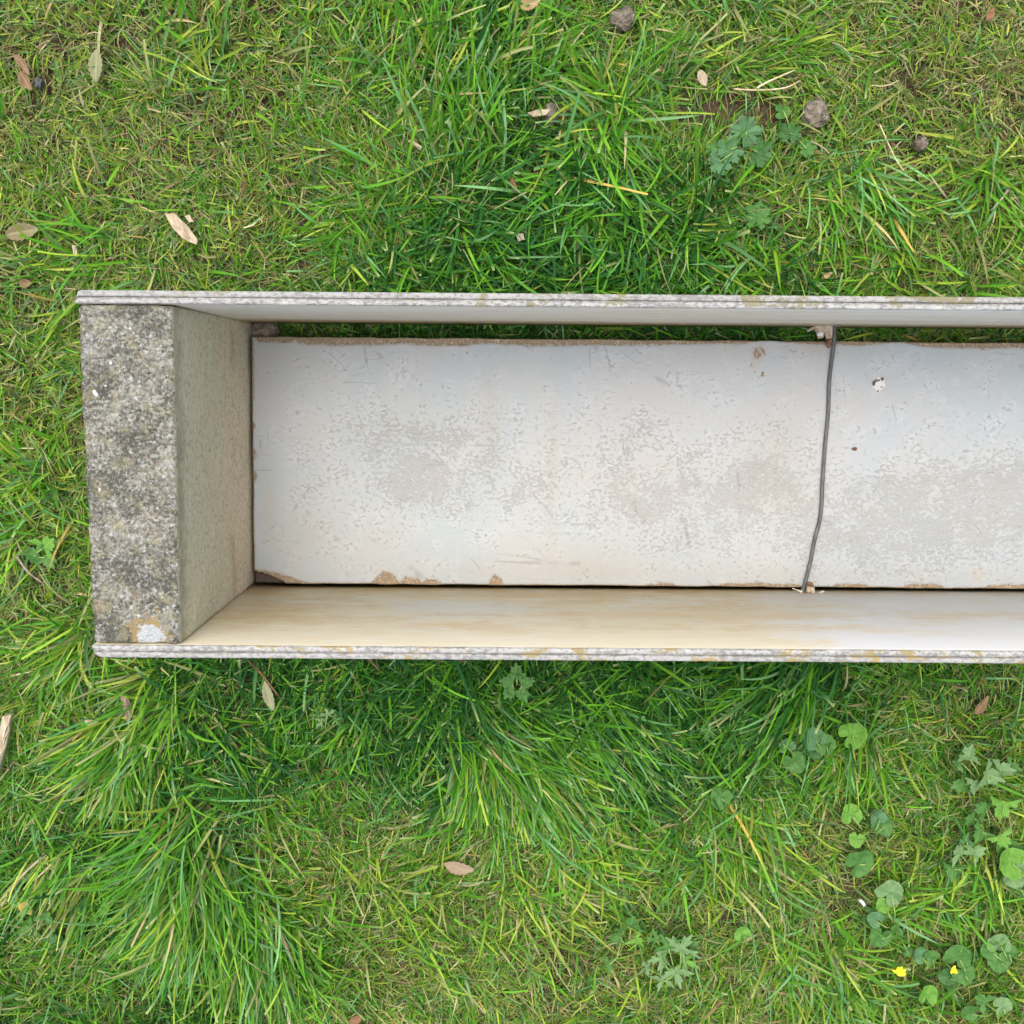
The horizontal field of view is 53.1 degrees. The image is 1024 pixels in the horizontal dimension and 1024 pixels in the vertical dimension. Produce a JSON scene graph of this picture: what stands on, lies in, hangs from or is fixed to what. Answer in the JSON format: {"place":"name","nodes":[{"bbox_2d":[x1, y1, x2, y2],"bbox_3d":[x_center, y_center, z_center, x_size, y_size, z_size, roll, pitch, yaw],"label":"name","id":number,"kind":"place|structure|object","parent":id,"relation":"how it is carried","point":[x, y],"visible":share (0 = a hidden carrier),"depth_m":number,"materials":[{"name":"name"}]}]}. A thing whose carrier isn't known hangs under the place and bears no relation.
{"place":"outdoors","nodes":[
{"label":"outdoors","id":0,"kind":"place"},
{"bbox_2d":[0,0,1023,1023],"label":"ground","id":1,"kind":"structure","parent":0,"point":[702,117],"depth_m":1.08,"materials":[{"name":"green plant"}]},
{"bbox_2d":[0,713,13,770],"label":"wood chip","id":2,"kind":"object","parent":1,"relation":"on","point":[6,725],"visible":1,"depth_m":1.12,"materials":[{"name":"beige wood"}]},
{"bbox_2d":[12,54,29,75],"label":"fallen leaf","id":3,"kind":"object","parent":1,"relation":"on","point":[20,62],"visible":1,"depth_m":1.04,"materials":[{"name":"brown plant"}]},
{"bbox_2d":[5,222,38,241],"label":"fallen leaf","id":4,"kind":"object","parent":1,"relation":"on","point":[13,232],"visible":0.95,"depth_m":1.06,"materials":[{"name":"beige plant"}]},
{"bbox_2d":[17,902,31,914],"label":"fallen leaf","id":5,"kind":"object","parent":1,"relation":"on","point":[20,906],"visible":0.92,"depth_m":1.15,"materials":[{"name":"yellow plant"}]},
{"bbox_2d":[18,70,31,90],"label":"fallen leaf","id":6,"kind":"object","parent":1,"relation":"on","point":[24,79],"visible":1,"depth_m":1.05,"materials":[{"name":"brown plant"}]},
{"bbox_2d":[19,278,31,287],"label":"fallen leaf","id":7,"kind":"object","parent":1,"relation":"on","point":[24,282],"visible":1,"depth_m":1.07,"materials":[{"name":"beige plant"}]},
{"bbox_2d":[16,556,42,582],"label":"twig","id":8,"kind":"object","parent":1,"relation":"on","point":[24,567],"visible":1,"depth_m":1.10,"materials":[{"name":"beige wood"}]},
{"bbox_2d":[18,912,57,944],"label":"weed","id":9,"kind":"object","parent":1,"relation":"on","point":[50,938],"visible":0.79,"depth_m":1.16,"materials":[{"name":"green plant"}]},
{"bbox_2d":[20,536,56,568],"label":"weed","id":10,"kind":"object","parent":1,"relation":"on","point":[46,545],"visible":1,"depth_m":1.10,"materials":[{"name":"green plant"}]},
{"bbox_2d":[34,78,44,89],"bbox_3d":[-0.483,-0.438,1.048,0.008,0.009,0.010,0,98,0],"label":"stone","id":11,"kind":"object","parent":1,"relation":"on","point":[39,83],"visible":1,"depth_m":1.05,"materials":[{"name":"grey stone"}]},
{"bbox_2d":[72,245,77,253],"bbox_3d":[-0.453,-0.271,1.062,0.005,0.005,0.011,0,98,0],"label":"wood chip","id":12,"kind":"object","parent":1,"relation":"on","point":[75,250],"visible":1,"depth_m":1.06,"materials":[{"name":"beige wood"}]},
{"bbox_2d":[85,718,103,725],"bbox_3d":[-0.460,0.232,1.129,0.021,0.006,0.009,0,98,0],"label":"wood chip","id":13,"kind":"object","parent":1,"relation":"on","point":[88,720],"visible":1,"depth_m":1.13,"materials":[{"name":"beige wood"}]},
{"bbox_2d":[88,48,102,82],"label":"fallen leaf","id":14,"kind":"object","parent":1,"relation":"on","point":[95,64],"visible":1,"depth_m":1.04,"materials":[{"name":"plant"}]},
{"bbox_2d":[120,693,133,724],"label":"fallen leaf","id":15,"kind":"object","parent":1,"relation":"on","point":[127,704],"visible":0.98,"depth_m":1.13,"materials":[{"name":"grey plant"}]},
{"bbox_2d":[165,213,197,244],"bbox_3d":[-0.340,-0.292,1.056,0.013,0.006,0.044,-43,96,5],"label":"wood chip","id":16,"kind":"object","parent":1,"relation":"on","point":[181,228],"visible":1,"depth_m":1.05,"materials":[{"name":"beige wood"}]},
{"bbox_2d":[185,215,193,221],"bbox_3d":[-0.333,-0.302,1.057,0.010,0.003,0.008,0,98,0],"label":"wood chip","id":17,"kind":"object","parent":1,"relation":"on","point":[189,218],"visible":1,"depth_m":1.06,"materials":[{"name":"beige wood"}]},
{"bbox_2d":[244,218,261,228],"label":"straw stalk","id":18,"kind":"object","parent":1,"relation":"on","point":[253,224],"visible":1,"depth_m":1.06,"materials":[{"name":"beige plant"}]},
{"bbox_2d":[248,660,281,700],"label":"twig","id":19,"kind":"object","parent":1,"relation":"on","point":[261,673],"visible":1,"depth_m":1.12,"materials":[{"name":"brown wood"}]},
{"bbox_2d":[251,323,279,336],"bbox_3d":[-0.261,-0.192,1.080,0.034,0.018,0.020,0,98,0],"label":"mortar crumb","id":20,"kind":"object","parent":1,"relation":"on","point":[264,329],"visible":0.93,"depth_m":1.07,"materials":[{"name":"concrete"}]},
{"bbox_2d":[262,680,274,710],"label":"fallen leaf","id":21,"kind":"object","parent":1,"relation":"on","point":[267,696],"visible":1,"depth_m":1.12,"materials":[{"name":"beige plant"}]},
{"bbox_2d":[312,705,340,729],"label":"buttercup plant","id":22,"kind":"object","parent":1,"relation":"on","point":[321,720],"visible":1,"depth_m":1.11,"materials":[{"name":"green plant"}]},
{"bbox_2d":[349,1014,362,1023],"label":"fallen leaf","id":23,"kind":"object","parent":1,"relation":"on","point":[355,1019],"visible":1,"depth_m":1.18,"materials":[{"name":"brown plant"}]},
{"bbox_2d":[408,140,421,150],"bbox_3d":[-0.099,-0.375,1.048,0.015,0.006,0.011,0,98,0],"label":"wood chip","id":24,"kind":"object","parent":1,"relation":"on","point":[417,146],"visible":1,"depth_m":1.05,"materials":[{"name":"beige wood"}]},
{"bbox_2d":[443,861,473,874],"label":"fallen leaf","id":25,"kind":"object","parent":1,"relation":"on","point":[456,868],"visible":1,"depth_m":1.15,"materials":[{"name":"beige plant"}]},
{"bbox_2d":[510,178,517,192],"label":"fallen leaf","id":26,"kind":"object","parent":1,"relation":"on","point":[512,182],"visible":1,"depth_m":1.05,"materials":[{"name":"brown plant"}]},
{"bbox_2d":[499,662,534,702],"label":"buttercup plant","id":27,"kind":"object","parent":1,"relation":"on","point":[521,692],"visible":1,"depth_m":1.09,"materials":[{"name":"green plant"}]},
{"bbox_2d":[516,233,524,241],"bbox_3d":[0.008,-0.283,1.059,0.010,0.003,0.009,0,98,0],"label":"wood chip","id":28,"kind":"object","parent":1,"relation":"on","point":[521,235],"visible":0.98,"depth_m":1.06,"materials":[{"name":"beige wood"}]},
{"bbox_2d":[520,0,540,10],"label":"fallen leaf","id":29,"kind":"object","parent":1,"relation":"on","point":[533,3],"visible":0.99,"depth_m":1.03,"materials":[{"name":"beige plant"}]},
{"bbox_2d":[528,109,549,117],"bbox_3d":[0.027,-0.405,1.042,0.023,0.005,0.008,0,98,0],"label":"wood chip","id":30,"kind":"object","parent":1,"relation":"on","point":[537,113],"visible":1,"depth_m":1.04,"materials":[{"name":"beige wood"}]},
{"bbox_2d":[75,290,1023,663],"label":"planter","id":31,"kind":"object","parent":1,"relation":"on","point":[613,500],"visible":1,"depth_m":1.07,"materials":[{"name":"concrete"}]},
{"bbox_2d":[544,102,558,125],"bbox_3d":[0.040,-0.408,1.053,0.015,0.022,0.024,0,98,0],"label":"bark piece","id":32,"kind":"object","parent":1,"relation":"on","point":[552,111],"visible":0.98,"depth_m":1.05,"materials":[{"name":"brown wood"}]},
{"bbox_2d":[571,223,588,251],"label":"fallen leaf","id":33,"kind":"object","parent":1,"relation":"on","point":[577,245],"visible":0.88,"depth_m":1.06,"materials":[{"name":"green plant"}]},
{"bbox_2d":[600,916,643,974],"bbox_3d":[0.123,0.487,1.165,0.038,0.039,0.077,40,96,-5],"label":"buttercup plant","id":34,"kind":"object","parent":1,"relation":"on","point":[631,922],"visible":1,"depth_m":1.15,"materials":[{"name":"green plant"}]},
{"bbox_2d":[609,6,635,31],"bbox_3d":[0.112,-0.499,1.039,0.027,0.026,0.025,0,98,0],"label":"mud clod","id":35,"kind":"object","parent":1,"relation":"on","point":[626,17],"visible":0.98,"depth_m":1.03,"materials":[{"name":"grey soil"}]},
{"bbox_2d":[639,928,701,992],"bbox_3d":[0.176,0.502,1.161,0.069,0.050,0.079,0,98,0],"label":"buttercup plant","id":36,"kind":"object","parent":1,"relation":"on","point":[675,945],"visible":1,"depth_m":1.15,"materials":[{"name":"green plant"}]},
{"bbox_2d":[681,673,712,702],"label":"buttercup plant","id":37,"kind":"object","parent":1,"relation":"on","point":[700,681],"visible":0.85,"depth_m":1.11,"materials":[{"name":"green plant"}]},
{"bbox_2d":[697,70,707,85],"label":"fallen leaf","id":38,"kind":"object","parent":1,"relation":"on","point":[702,76],"visible":1,"depth_m":1.03,"materials":[{"name":"beige plant"}]},
{"bbox_2d":[710,786,732,809],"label":"celandine plant","id":39,"kind":"object","parent":1,"relation":"on","point":[726,796],"visible":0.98,"depth_m":1.13,"materials":[{"name":"green plant"}]},
{"bbox_2d":[697,702,750,751],"bbox_3d":[0.236,0.235,1.129,0.060,0.043,0.051,-39,96,5],"label":"buttercup plant","id":40,"kind":"object","parent":1,"relation":"on","point":[712,734],"visible":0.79,"depth_m":1.11,"materials":[{"name":"green plant"}]},
{"bbox_2d":[705,115,773,174],"bbox_3d":[0.230,-0.375,1.051,0.070,0.033,0.055,-11,98,2],"label":"cranesbill plant","id":41,"kind":"object","parent":1,"relation":"on","point":[761,153],"visible":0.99,"depth_m":1.04,"materials":[{"name":"green plant"}]},
{"bbox_2d":[734,926,751,944],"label":"celandine plant","id":42,"kind":"object","parent":1,"relation":"on","point":[743,931],"visible":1,"depth_m":1.15,"materials":[{"name":"green plant"}]},
{"bbox_2d":[742,200,771,229],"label":"cranesbill plant","id":43,"kind":"object","parent":1,"relation":"on","point":[760,216],"visible":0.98,"depth_m":1.06,"materials":[{"name":"green plant"}]},
{"bbox_2d":[734,81,799,90],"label":"straw stalk","id":44,"kind":"object","parent":1,"relation":"on","point":[765,89],"visible":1,"depth_m":1.04,"materials":[{"name":"beige plant"}]},
{"bbox_2d":[757,70,794,88],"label":"straw stalk","id":45,"kind":"object","parent":1,"relation":"on","point":[766,82],"visible":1,"depth_m":1.03,"materials":[{"name":"beige plant"}]},
{"bbox_2d":[778,677,788,687],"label":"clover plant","id":46,"kind":"object","parent":1,"relation":"on","point":[786,684],"visible":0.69,"depth_m":1.11,"materials":[{"name":"green plant"}]},
{"bbox_2d":[779,738,804,772],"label":"celandine plant","id":47,"kind":"object","parent":1,"relation":"on","point":[793,764],"visible":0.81,"depth_m":1.12,"materials":[{"name":"green plant"}]},
{"bbox_2d":[775,104,816,157],"bbox_3d":[0.285,-0.388,1.054,0.027,0.023,0.063,-35,96,4],"label":"cranesbill plant","id":48,"kind":"object","parent":1,"relation":"on","point":[795,135],"visible":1,"depth_m":1.05,"materials":[{"name":"green plant"}]},
{"bbox_2d":[801,99,830,129],"bbox_3d":[0.314,-0.410,1.058,0.030,0.026,0.032,0,98,0],"label":"mud clod","id":49,"kind":"object","parent":1,"relation":"on","point":[817,110],"visible":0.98,"depth_m":1.05,"materials":[{"name":"grey soil"}]},
{"bbox_2d":[803,727,835,759],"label":"celandine plant","id":50,"kind":"object","parent":1,"relation":"on","point":[817,751],"visible":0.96,"depth_m":1.12,"materials":[{"name":"green plant"}]},
{"bbox_2d":[821,272,832,278],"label":"fallen leaf","id":51,"kind":"object","parent":1,"relation":"on","point":[826,275],"visible":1,"depth_m":1.07,"materials":[{"name":"beige plant"}]},
{"bbox_2d":[838,723,866,749],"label":"celandine plant","id":52,"kind":"object","parent":1,"relation":"on","point":[856,738],"visible":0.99,"depth_m":1.11,"materials":[{"name":"green plant"}]},
{"bbox_2d":[845,850,873,877],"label":"celandine plant","id":53,"kind":"object","parent":1,"relation":"on","point":[862,862],"visible":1,"depth_m":1.15,"materials":[{"name":"green plant"}]},
{"bbox_2d":[842,803,892,847],"bbox_3d":[0.391,0.340,1.144,0.052,0.040,0.055,-28,97,4],"label":"celandine plant","id":54,"kind":"object","parent":1,"relation":"on","point":[883,826],"visible":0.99,"depth_m":1.13,"materials":[{"name":"green plant"}]},
{"bbox_2d":[866,879,913,956],"bbox_3d":[0.421,0.460,1.161,0.047,0.038,0.103,-15,97,2],"label":"celandine plant","id":55,"kind":"object","parent":1,"relation":"on","point":[892,890],"visible":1,"depth_m":1.15,"materials":[{"name":"green plant"}]},
{"bbox_2d":[879,124,907,174],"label":"straw stalk","id":56,"kind":"object","parent":1,"relation":"on","point":[891,149],"visible":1,"depth_m":1.05,"materials":[{"name":"beige plant"}]},
{"bbox_2d":[881,954,905,975],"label":"buttercup flower","id":57,"kind":"object","parent":1,"relation":"on","point":[900,971],"visible":0.99,"depth_m":1.14,"materials":[{"name":"yellow plant"}]},
{"bbox_2d":[913,136,928,151],"bbox_3d":[0.422,-0.380,1.058,0.015,0.020,0.015,-39,96,5],"label":"mud clod","id":58,"kind":"object","parent":1,"relation":"on","point":[920,143],"visible":1,"depth_m":1.05,"materials":[{"name":"grey soil"}]},
{"bbox_2d":[914,947,939,968],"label":"celandine plant","id":59,"kind":"object","parent":1,"relation":"on","point":[932,956],"visible":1,"depth_m":1.16,"materials":[{"name":"green plant"}]},
{"bbox_2d":[919,985,938,1006],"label":"celandine plant","id":60,"kind":"object","parent":1,"relation":"on","point":[930,993],"visible":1,"depth_m":1.16,"materials":[{"name":"green plant"}]},
{"bbox_2d":[940,957,957,973],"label":"buttercup flower","id":61,"kind":"object","parent":1,"relation":"on","point":[953,970],"visible":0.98,"depth_m":1.15,"materials":[{"name":"yellow plant"}]},
{"bbox_2d":[938,945,974,985],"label":"celandine plant","id":62,"kind":"object","parent":1,"relation":"on","point":[965,976],"visible":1,"depth_m":1.16,"materials":[{"name":"green plant"}]},
{"bbox_2d":[943,832,986,882],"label":"buttercup plant","id":63,"kind":"object","parent":1,"relation":"on","point":[976,852],"visible":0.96,"depth_m":1.14,"materials":[{"name":"green plant"}]},
{"bbox_2d":[974,695,988,714],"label":"fallen leaf","id":64,"kind":"object","parent":1,"relation":"on","point":[979,708],"visible":1,"depth_m":1.13,"materials":[{"name":"brown plant"}]},
{"bbox_2d":[951,744,1022,795],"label":"buttercup plant","id":65,"kind":"object","parent":1,"relation":"on","point":[993,776],"visible":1,"depth_m":1.11,"materials":[{"name":"green plant"}]},
{"bbox_2d":[961,994,1012,1021],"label":"plant","id":66,"kind":"object","parent":1,"relation":"on","point":[1003,1005],"visible":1,"depth_m":1.17,"materials":[{"name":"green plant"}]},
{"bbox_2d":[986,8,994,20],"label":"fallen leaf","id":67,"kind":"object","parent":1,"relation":"on","point":[990,15],"visible":1,"depth_m":1.03,"materials":[{"name":"brown plant"}]},
{"bbox_2d":[965,796,1021,849],"bbox_3d":[0.526,0.336,1.138,0.054,0.050,0.061,11,98,-1],"label":"buttercup plant","id":68,"kind":"object","parent":1,"relation":"on","point":[1001,809],"visible":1,"depth_m":1.13,"materials":[{"name":"green plant"}]},
{"bbox_2d":[980,934,1017,973],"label":"celandine plant","id":69,"kind":"object","parent":1,"relation":"on","point":[1001,962],"visible":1,"depth_m":1.15,"materials":[{"name":"green plant"}]},
{"bbox_2d":[996,839,1023,888],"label":"plant","id":70,"kind":"object","parent":1,"relation":"on","point":[1012,873],"visible":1,"depth_m":1.13,"materials":[{"name":"green plant"}]}
]}

